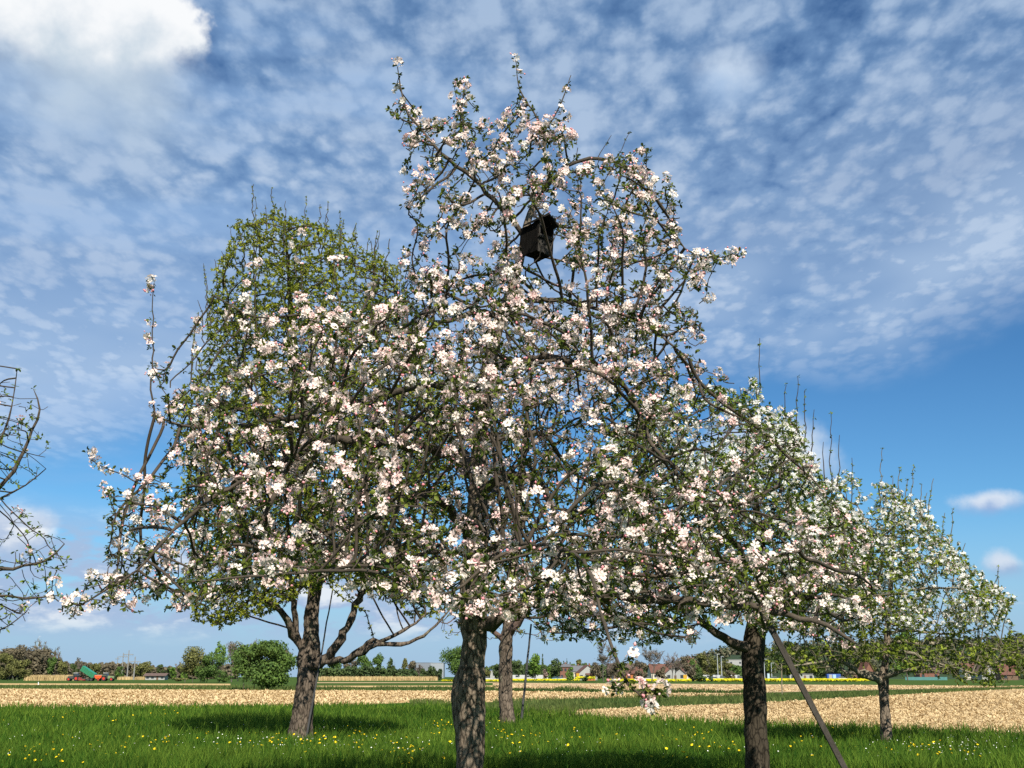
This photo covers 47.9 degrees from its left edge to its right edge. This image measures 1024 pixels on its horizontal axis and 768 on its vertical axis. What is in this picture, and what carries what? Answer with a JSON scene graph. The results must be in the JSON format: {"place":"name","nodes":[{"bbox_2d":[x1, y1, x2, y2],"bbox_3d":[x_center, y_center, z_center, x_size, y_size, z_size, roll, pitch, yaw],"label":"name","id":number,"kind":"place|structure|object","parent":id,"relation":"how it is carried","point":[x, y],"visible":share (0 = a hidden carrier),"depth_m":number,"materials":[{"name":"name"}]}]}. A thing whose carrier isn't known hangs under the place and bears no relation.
{"place":"outdoors","nodes":[
{"label":"outdoors","id":0,"kind":"place"},
{"bbox_2d":[0,683,229,684],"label":"field","id":1,"kind":"structure","parent":0,"point":[98,683],"depth_m":236.85,"materials":[{"name":"plant"}]},
{"bbox_2d":[117,676,144,679],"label":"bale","id":2,"kind":"object","parent":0,"point":[129,678],"visible":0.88,"depth_m":575.76},
{"bbox_2d":[143,673,169,679],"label":"barn","id":3,"kind":"structure","parent":0,"point":[156,676],"depth_m":572.16,"materials":[{"name":"paint"}]},
{"bbox_2d":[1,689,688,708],"bbox_3d":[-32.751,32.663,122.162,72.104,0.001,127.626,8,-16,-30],"label":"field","id":4,"kind":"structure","parent":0,"point":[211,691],"depth_m":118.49,"materials":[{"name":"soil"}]},
{"bbox_2d":[317,685,497,686],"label":"field","id":5,"kind":"structure","parent":0,"point":[407,686],"depth_m":189.14,"materials":[{"name":"plant"}]},
{"bbox_2d":[317,682,498,682],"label":"field","id":6,"kind":"structure","parent":0,"point":[394,682],"depth_m":316.75,"materials":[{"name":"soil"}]},
{"bbox_2d":[0,698,1023,767],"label":"meadow grass","id":7,"kind":"structure","parent":0,"point":[631,743],"depth_m":25.38,"materials":[{"name":"plant"}]},
{"bbox_2d":[0,677,1023,709],"bbox_3d":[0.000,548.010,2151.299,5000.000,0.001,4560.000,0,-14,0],"label":"ground","id":8,"kind":"structure","parent":0,"point":[293,681],"depth_m":320.76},
{"bbox_2d":[0,652,16,680],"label":"tree","id":9,"kind":"object","parent":8,"relation":"on","point":[8,659],"visible":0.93,"depth_m":440.70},
{"bbox_2d":[0,644,27,679],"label":"tree","id":10,"kind":"object","parent":8,"relation":"on","point":[19,652],"visible":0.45,"depth_m":562.04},
{"bbox_2d":[8,659,32,680],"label":"tree","id":11,"kind":"object","parent":8,"relation":"on","point":[16,666],"visible":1,"depth_m":435.86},
{"bbox_2d":[22,646,42,675],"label":"tree","id":12,"kind":"object","parent":8,"relation":"on","point":[37,651],"visible":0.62,"depth_m":574.84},
{"bbox_2d":[0,653,72,679],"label":"distant wood","id":13,"kind":"object","parent":8,"relation":"on","point":[43,662],"visible":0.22,"depth_m":572.71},
{"bbox_2d":[34,638,49,649],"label":"tree","id":14,"kind":"object","parent":8,"relation":"on","point":[39,645],"visible":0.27,"depth_m":603.30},
{"bbox_2d":[40,648,54,672],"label":"tree","id":15,"kind":"object","parent":8,"relation":"on","point":[47,652],"visible":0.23,"depth_m":591.30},
{"bbox_2d":[24,674,73,680],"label":"reeds","id":16,"kind":"object","parent":8,"relation":"on","point":[37,677],"visible":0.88,"depth_m":461.64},
{"bbox_2d":[46,657,56,675],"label":"tree","id":17,"kind":"object","parent":8,"relation":"on","point":[51,665],"visible":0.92,"depth_m":535.41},
{"bbox_2d":[57,660,67,675],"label":"tree","id":18,"kind":"object","parent":8,"relation":"on","point":[62,668],"visible":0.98,"depth_m":535.26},
{"bbox_2d":[69,663,77,674],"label":"tree","id":19,"kind":"object","parent":8,"relation":"on","point":[73,667],"visible":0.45,"depth_m":642.24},
{"bbox_2d":[67,673,80,680],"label":"tractor","id":20,"kind":"object","parent":8,"relation":"on","point":[75,676],"visible":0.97,"depth_m":424.38,"materials":[{"name":"metal"}]},
{"bbox_2d":[75,657,81,672],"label":"tree","id":21,"kind":"object","parent":8,"relation":"on","point":[79,665],"visible":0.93,"depth_m":629.62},
{"bbox_2d":[80,666,96,680],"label":"tipping trailer","id":22,"kind":"object","parent":8,"relation":"on","point":[88,671],"visible":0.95,"depth_m":424.62,"materials":[{"name":"metal"}]},
{"bbox_2d":[89,663,102,674],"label":"tree","id":23,"kind":"object","parent":8,"relation":"on","point":[95,667],"visible":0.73,"depth_m":695.28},
{"bbox_2d":[100,662,114,675],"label":"tree","id":24,"kind":"object","parent":8,"relation":"on","point":[107,667],"visible":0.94,"depth_m":723.45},
{"bbox_2d":[101,673,114,680],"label":"tractor","id":25,"kind":"object","parent":8,"relation":"on","point":[105,677],"visible":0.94,"depth_m":421.90,"materials":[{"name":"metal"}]},
{"bbox_2d":[114,666,124,678],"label":"tree","id":26,"kind":"object","parent":8,"relation":"on","point":[117,672],"visible":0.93,"depth_m":642.46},
{"bbox_2d":[132,661,153,677],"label":"tree","id":27,"kind":"object","parent":8,"relation":"on","point":[145,667],"visible":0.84,"depth_m":667.82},
{"bbox_2d":[64,661,236,678],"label":"distant wood","id":28,"kind":"object","parent":8,"relation":"on","point":[225,667],"visible":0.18,"depth_m":754.58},
{"bbox_2d":[156,664,163,672],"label":"tree","id":29,"kind":"object","parent":8,"relation":"on","point":[160,669],"visible":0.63,"depth_m":695.92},
{"bbox_2d":[169,667,176,679],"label":"tree","id":30,"kind":"object","parent":8,"relation":"on","point":[172,670],"visible":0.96,"depth_m":508.35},
{"bbox_2d":[177,646,209,682],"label":"tree","id":31,"kind":"object","parent":8,"relation":"on","point":[193,657],"visible":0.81,"depth_m":317.88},
{"bbox_2d":[194,652,224,682],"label":"tree","id":32,"kind":"object","parent":8,"relation":"on","point":[206,672],"visible":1,"depth_m":314.91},
{"bbox_2d":[214,641,227,682],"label":"birch tree","id":33,"kind":"object","parent":8,"relation":"on","point":[222,651],"visible":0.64,"depth_m":322.18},
{"bbox_2d":[215,670,233,681],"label":"bush","id":34,"kind":"object","parent":8,"relation":"on","point":[223,677],"visible":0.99,"depth_m":309.55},
{"bbox_2d":[226,641,235,681],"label":"tree","id":35,"kind":"object","parent":8,"relation":"on","point":[230,646],"visible":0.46,"depth_m":350.37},
{"bbox_2d":[228,641,243,680],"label":"tree","id":36,"kind":"object","parent":8,"relation":"on","point":[237,642],"visible":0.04,"depth_m":403.10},
{"bbox_2d":[225,639,296,688],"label":"bush","id":37,"kind":"object","parent":8,"relation":"on","point":[254,665],"visible":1,"depth_m":145.95,"materials":[{"name":"plant"}]},
{"bbox_2d":[326,663,342,668],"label":"tree","id":38,"kind":"object","parent":8,"relation":"on","point":[339,665],"visible":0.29,"depth_m":560.33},
{"bbox_2d":[343,658,357,668],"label":"tree","id":39,"kind":"object","parent":8,"relation":"on","point":[353,663],"visible":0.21,"depth_m":574.84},
{"bbox_2d":[356,655,372,668],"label":"tree","id":40,"kind":"object","parent":8,"relation":"on","point":[364,660],"visible":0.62,"depth_m":562.45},
{"bbox_2d":[318,676,437,680],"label":"reeds","id":41,"kind":"object","parent":8,"relation":"on","point":[376,678],"visible":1,"depth_m":455.18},
{"bbox_2d":[372,652,385,667],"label":"tree","id":42,"kind":"object","parent":8,"relation":"on","point":[378,659],"visible":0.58,"depth_m":569.02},
{"bbox_2d":[318,666,441,679],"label":"hedge","id":43,"kind":"object","parent":8,"relation":"on","point":[355,671],"visible":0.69,"depth_m":529.94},
{"bbox_2d":[386,657,394,669],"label":"tree","id":44,"kind":"object","parent":8,"relation":"on","point":[390,663],"visible":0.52,"depth_m":575.98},
{"bbox_2d":[401,658,407,668],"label":"tree","id":45,"kind":"object","parent":8,"relation":"on","point":[404,664],"visible":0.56,"depth_m":602.69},
{"bbox_2d":[407,661,415,670],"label":"tree","id":46,"kind":"object","parent":8,"relation":"on","point":[412,664],"visible":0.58,"depth_m":629.03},
{"bbox_2d":[414,662,431,670],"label":"factory hall","id":47,"kind":"structure","parent":8,"relation":"on","point":[426,665],"depth_m":1192.14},
{"bbox_2d":[420,668,427,676],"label":"tree","id":48,"kind":"object","parent":8,"relation":"on","point":[424,673],"visible":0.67,"depth_m":470.44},
{"bbox_2d":[427,666,435,676],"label":"tree","id":49,"kind":"object","parent":8,"relation":"on","point":[431,673],"visible":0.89,"depth_m":468.11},
{"bbox_2d":[431,663,444,677],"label":"factory hall","id":50,"kind":"structure","parent":8,"relation":"on","point":[437,666],"depth_m":1167.60,"materials":[{"name":"white metal"}]},
{"bbox_2d":[439,645,461,674],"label":"tree","id":51,"kind":"object","parent":8,"relation":"on","point":[455,654],"visible":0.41,"depth_m":400.87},
{"bbox_2d":[492,663,498,678],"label":"tree","id":52,"kind":"object","parent":8,"relation":"on","point":[495,670],"visible":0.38,"depth_m":560.81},
{"bbox_2d":[0,683,1023,714],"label":"field margin grass","id":53,"kind":"structure","parent":8,"relation":"on","point":[569,702],"depth_m":105.44,"materials":[{"name":"plant"}]},
{"bbox_2d":[512,660,522,675],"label":"tree","id":54,"kind":"object","parent":8,"relation":"on","point":[517,664],"visible":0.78,"depth_m":574.53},
{"bbox_2d":[529,653,540,678],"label":"tree","id":55,"kind":"object","parent":8,"relation":"on","point":[534,662],"visible":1,"depth_m":441.36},
{"bbox_2d":[513,678,579,680],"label":"rapeseed","id":56,"kind":"object","parent":8,"relation":"on","point":[546,679],"visible":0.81,"depth_m":441.46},
{"bbox_2d":[550,658,562,676],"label":"tree","id":57,"kind":"object","parent":8,"relation":"on","point":[554,670],"visible":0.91,"depth_m":508.56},
{"bbox_2d":[565,667,573,680],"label":"bush","id":58,"kind":"object","parent":8,"relation":"on","point":[569,676],"visible":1,"depth_m":387.49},
{"bbox_2d":[485,662,675,678],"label":"distant wood","id":59,"kind":"object","parent":8,"relation":"on","point":[522,668],"visible":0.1,"depth_m":808.89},
{"bbox_2d":[590,662,601,680],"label":"bush","id":60,"kind":"object","parent":8,"relation":"on","point":[595,667],"visible":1,"depth_m":380.82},
{"bbox_2d":[594,643,615,681],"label":"tree","id":61,"kind":"object","parent":8,"relation":"on","point":[602,659],"visible":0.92,"depth_m":361.13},
{"bbox_2d":[605,662,625,681],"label":"bush","id":62,"kind":"object","parent":8,"relation":"on","point":[613,671],"visible":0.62,"depth_m":367.57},
{"bbox_2d":[624,660,635,676],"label":"tree","id":63,"kind":"object","parent":8,"relation":"on","point":[632,667],"visible":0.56,"depth_m":401.68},
{"bbox_2d":[633,660,647,678],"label":"bush","id":64,"kind":"object","parent":8,"relation":"on","point":[642,665],"visible":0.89,"depth_m":374.76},
{"bbox_2d":[610,678,691,680],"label":"rapeseed","id":65,"kind":"object","parent":8,"relation":"on","point":[660,678],"visible":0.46,"depth_m":388.02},
{"bbox_2d":[641,646,663,681],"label":"tree","id":66,"kind":"object","parent":8,"relation":"on","point":[648,657],"visible":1,"depth_m":362.29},
{"bbox_2d":[654,666,668,678],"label":"bush","id":67,"kind":"object","parent":8,"relation":"on","point":[660,673],"visible":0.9,"depth_m":401.09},
{"bbox_2d":[663,652,679,678],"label":"tree","id":68,"kind":"object","parent":8,"relation":"on","point":[668,663],"visible":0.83,"depth_m":481.98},
{"bbox_2d":[670,660,683,679],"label":"tree","id":69,"kind":"object","parent":8,"relation":"on","point":[677,667],"visible":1,"depth_m":374.00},
{"bbox_2d":[680,654,689,675],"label":"tree","id":70,"kind":"object","parent":8,"relation":"on","point":[684,662],"visible":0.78,"depth_m":535.37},
{"bbox_2d":[687,664,696,680],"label":"bush","id":71,"kind":"object","parent":8,"relation":"on","point":[690,673],"visible":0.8,"depth_m":400.66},
{"bbox_2d":[689,658,701,677],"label":"tree","id":72,"kind":"object","parent":8,"relation":"on","point":[692,662],"visible":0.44,"depth_m":508.44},
{"bbox_2d":[693,672,706,681],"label":"bush","id":73,"kind":"object","parent":8,"relation":"on","point":[699,676],"visible":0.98,"depth_m":367.05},
{"bbox_2d":[695,653,722,676],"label":"tree","id":74,"kind":"object","parent":8,"relation":"on","point":[704,664],"visible":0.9,"depth_m":535.22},
{"bbox_2d":[716,658,733,676],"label":"tree","id":75,"kind":"object","parent":8,"relation":"on","point":[726,666],"visible":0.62,"depth_m":561.87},
{"bbox_2d":[724,670,735,678],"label":"bush","id":76,"kind":"object","parent":8,"relation":"on","point":[728,673],"visible":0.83,"depth_m":400.68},
{"bbox_2d":[729,665,741,675],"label":"tree","id":77,"kind":"object","parent":8,"relation":"on","point":[737,670],"visible":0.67,"depth_m":535.70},
{"bbox_2d":[764,646,775,677],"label":"tree","id":78,"kind":"object","parent":8,"relation":"on","point":[766,663],"visible":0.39,"depth_m":535.04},
{"bbox_2d":[688,678,870,681],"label":"rapeseed","id":79,"kind":"object","parent":8,"relation":"on","point":[792,679],"visible":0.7,"depth_m":377.33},
{"bbox_2d":[776,655,795,676],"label":"tree","id":80,"kind":"object","parent":8,"relation":"on","point":[780,659],"visible":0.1,"depth_m":562.58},
{"bbox_2d":[798,645,826,677],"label":"tree","id":81,"kind":"object","parent":8,"relation":"on","point":[820,672],"visible":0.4,"depth_m":574.48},
{"bbox_2d":[826,674,840,677],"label":"container","id":82,"kind":"object","parent":8,"relation":"on","point":[833,675],"visible":0.59,"depth_m":507.16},
{"bbox_2d":[829,649,854,678],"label":"tree","id":83,"kind":"object","parent":8,"relation":"on","point":[837,670],"visible":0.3,"depth_m":560.94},
{"bbox_2d":[854,649,876,671],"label":"tree","id":84,"kind":"object","parent":8,"relation":"on","point":[867,660],"visible":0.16,"depth_m":589.59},
{"bbox_2d":[892,632,919,680],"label":"tree","id":85,"kind":"object","parent":8,"relation":"on","point":[899,667],"visible":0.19,"depth_m":483.36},
{"bbox_2d":[905,677,946,679],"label":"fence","id":86,"kind":"object","parent":8,"relation":"on","point":[926,678],"visible":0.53,"depth_m":494.65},
{"bbox_2d":[994,664,1018,679],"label":"barn","id":87,"kind":"structure","parent":8,"relation":"on","point":[1009,674],"depth_m":531.97,"materials":[{"name":"red tile"}]},
{"bbox_2d":[1005,648,1023,679],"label":"tree","id":88,"kind":"object","parent":8,"relation":"on","point":[1021,677],"visible":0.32,"depth_m":534.87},
{"bbox_2d":[0,0,1023,676],"label":"sky","id":89,"kind":"structure","parent":0,"point":[865,157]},
{"bbox_2d":[557,662,571,677],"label":"house","id":90,"kind":"structure","parent":0,"point":[565,667],"depth_m":558.15,"materials":[{"name":"red brick"}]},
{"bbox_2d":[571,664,582,678],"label":"house","id":91,"kind":"structure","parent":0,"point":[576,668],"depth_m":587.05,"materials":[{"name":"paint"}]},
{"bbox_2d":[574,663,597,679],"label":"house","id":92,"kind":"structure","parent":0,"point":[583,670],"depth_m":531.40,"materials":[{"name":"paint"}]},
{"bbox_2d":[607,663,638,678],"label":"house","id":93,"kind":"structure","parent":0,"point":[617,670],"depth_m":520.12,"materials":[{"name":"tile"}]},
{"bbox_2d":[625,667,642,678],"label":"house","id":94,"kind":"structure","parent":0,"point":[631,675],"depth_m":465.43,"materials":[{"name":"orange tile"}]},
{"bbox_2d":[646,662,684,678],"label":"house","id":95,"kind":"structure","parent":0,"point":[650,670],"depth_m":560.05,"materials":[{"name":"red tile"}]},
{"bbox_2d":[665,668,686,678],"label":"house","id":96,"kind":"structure","parent":0,"point":[680,673],"depth_m":503.73,"materials":[{"name":"paint"}]},
{"bbox_2d":[493,683,997,692],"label":"field","id":97,"kind":"structure","parent":0,"point":[661,686],"depth_m":189.14,"materials":[{"name":"soil"}]},
{"bbox_2d":[0,683,1023,734],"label":"straw litter","id":98,"kind":"object","parent":97,"relation":"on","point":[329,696],"visible":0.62,"depth_m":73.69,"materials":[{"name":"plant"}]},
{"bbox_2d":[786,674,813,678],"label":"building","id":99,"kind":"structure","parent":0,"point":[803,676],"depth_m":531.66,"materials":[{"name":"white glass"}]},
{"bbox_2d":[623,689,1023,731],"bbox_3d":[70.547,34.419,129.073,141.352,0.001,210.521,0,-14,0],"label":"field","id":100,"kind":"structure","parent":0,"point":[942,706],"depth_m":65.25,"materials":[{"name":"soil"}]},
{"bbox_2d":[825,672,857,678],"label":"shed","id":101,"kind":"structure","parent":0,"point":[855,676],"depth_m":571.31,"materials":[{"name":"grey metal"}]},
{"bbox_2d":[858,662,873,678],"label":"house","id":102,"kind":"structure","parent":0,"point":[868,666],"depth_m":560.48,"materials":[{"name":"red brick"}]},
{"bbox_2d":[710,644,1023,678],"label":"hill","id":103,"kind":"structure","parent":0,"point":[738,657],"depth_m":783.59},
{"bbox_2d":[726,660,741,665],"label":"house","id":104,"kind":"structure","parent":103,"relation":"on","point":[737,662],"depth_m":854.13,"materials":[{"name":"white glass"}]},
{"bbox_2d":[691,632,1023,676],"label":"hillside wood","id":105,"kind":"object","parent":103,"relation":"on","point":[727,651],"visible":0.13,"depth_m":937.25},
{"bbox_2d":[913,668,939,676],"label":"house","id":106,"kind":"structure","parent":0,"point":[925,675],"depth_m":531.37,"materials":[{"name":"red brick"}]},
{"bbox_2d":[958,663,973,679],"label":"house","id":107,"kind":"structure","parent":0,"point":[968,665],"depth_m":575.28,"materials":[{"name":"red tile"}]},
{"bbox_2d":[970,662,994,679],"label":"house","id":108,"kind":"structure","parent":0,"point":[981,675],"depth_m":545.71,"materials":[{"name":"tile"}]},
{"label":"meadow","id":109,"kind":"structure","parent":0,"visible":0},
{"bbox_2d":[0,366,71,632],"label":"apple tree","id":110,"kind":"object","parent":109,"relation":"on","point":[3,483],"visible":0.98,"depth_m":14.34,"materials":[{"name":"grey plant"}]},
{"bbox_2d":[170,184,454,739],"bbox_3d":[-5.252,1.674,30.147,7.730,14.942,7.055,0,-14,0],"label":"pear tree","id":111,"kind":"object","parent":109,"relation":"on","point":[309,651],"visible":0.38,"depth_m":29.34,"materials":[{"name":"green plant"}]},
{"bbox_2d":[305,590,332,737],"bbox_3d":[-4.725,6.872,28.224,0.656,3.696,0.058,13,-19,-41],"label":"harvest pole","id":112,"kind":"object","parent":109,"relation":"on","point":[307,731],"visible":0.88,"depth_m":28.16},
{"bbox_2d":[44,53,884,767],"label":"apple tree","id":113,"kind":"object","parent":109,"relation":"on","point":[480,549],"visible":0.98,"depth_m":11.36,"materials":[{"name":"grey plant"}]},
{"bbox_2d":[519,213,558,262],"bbox_3d":[0.300,-1.701,13.348,0.305,0.493,0.386,14,-18,-34],"label":"nest box","id":114,"kind":"object","parent":113,"relation":"attached to","point":[532,234],"visible":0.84,"depth_m":13.27,"materials":[{"name":"brown wood"}]},
{"bbox_2d":[520,624,531,720],"bbox_3d":[0.479,9.982,39.751,0.533,3.354,0.089,11,-18,-37],"label":"harvest pole","id":115,"kind":"object","parent":109,"relation":"on","point":[524,691],"visible":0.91,"depth_m":39.70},
{"bbox_2d":[413,316,646,723],"bbox_3d":[0.690,4.320,39.921,8.404,14.635,7.566,0,-14,0],"label":"cherry tree","id":116,"kind":"object","parent":109,"relation":"on","point":[505,674],"visible":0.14,"depth_m":38.56,"materials":[{"name":"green plant"}]},
{"bbox_2d":[123,722,1005,759],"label":"dandelions","id":117,"kind":"object","parent":109,"relation":"on","point":[586,750],"visible":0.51,"depth_m":24.23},
{"bbox_2d":[533,339,875,767],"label":"apple tree","id":118,"kind":"object","parent":109,"relation":"on","point":[751,646],"visible":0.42,"depth_m":15.84,"materials":[{"name":"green plant"}]},
{"bbox_2d":[767,625,847,767],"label":"prop","id":119,"kind":"object","parent":109,"relation":"on","point":[804,691],"visible":1,"depth_m":10.10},
{"bbox_2d":[765,448,1023,741],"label":"apple tree","id":120,"kind":"object","parent":109,"relation":"on","point":[904,622],"visible":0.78,"depth_m":26.43,"materials":[{"name":"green plant"}]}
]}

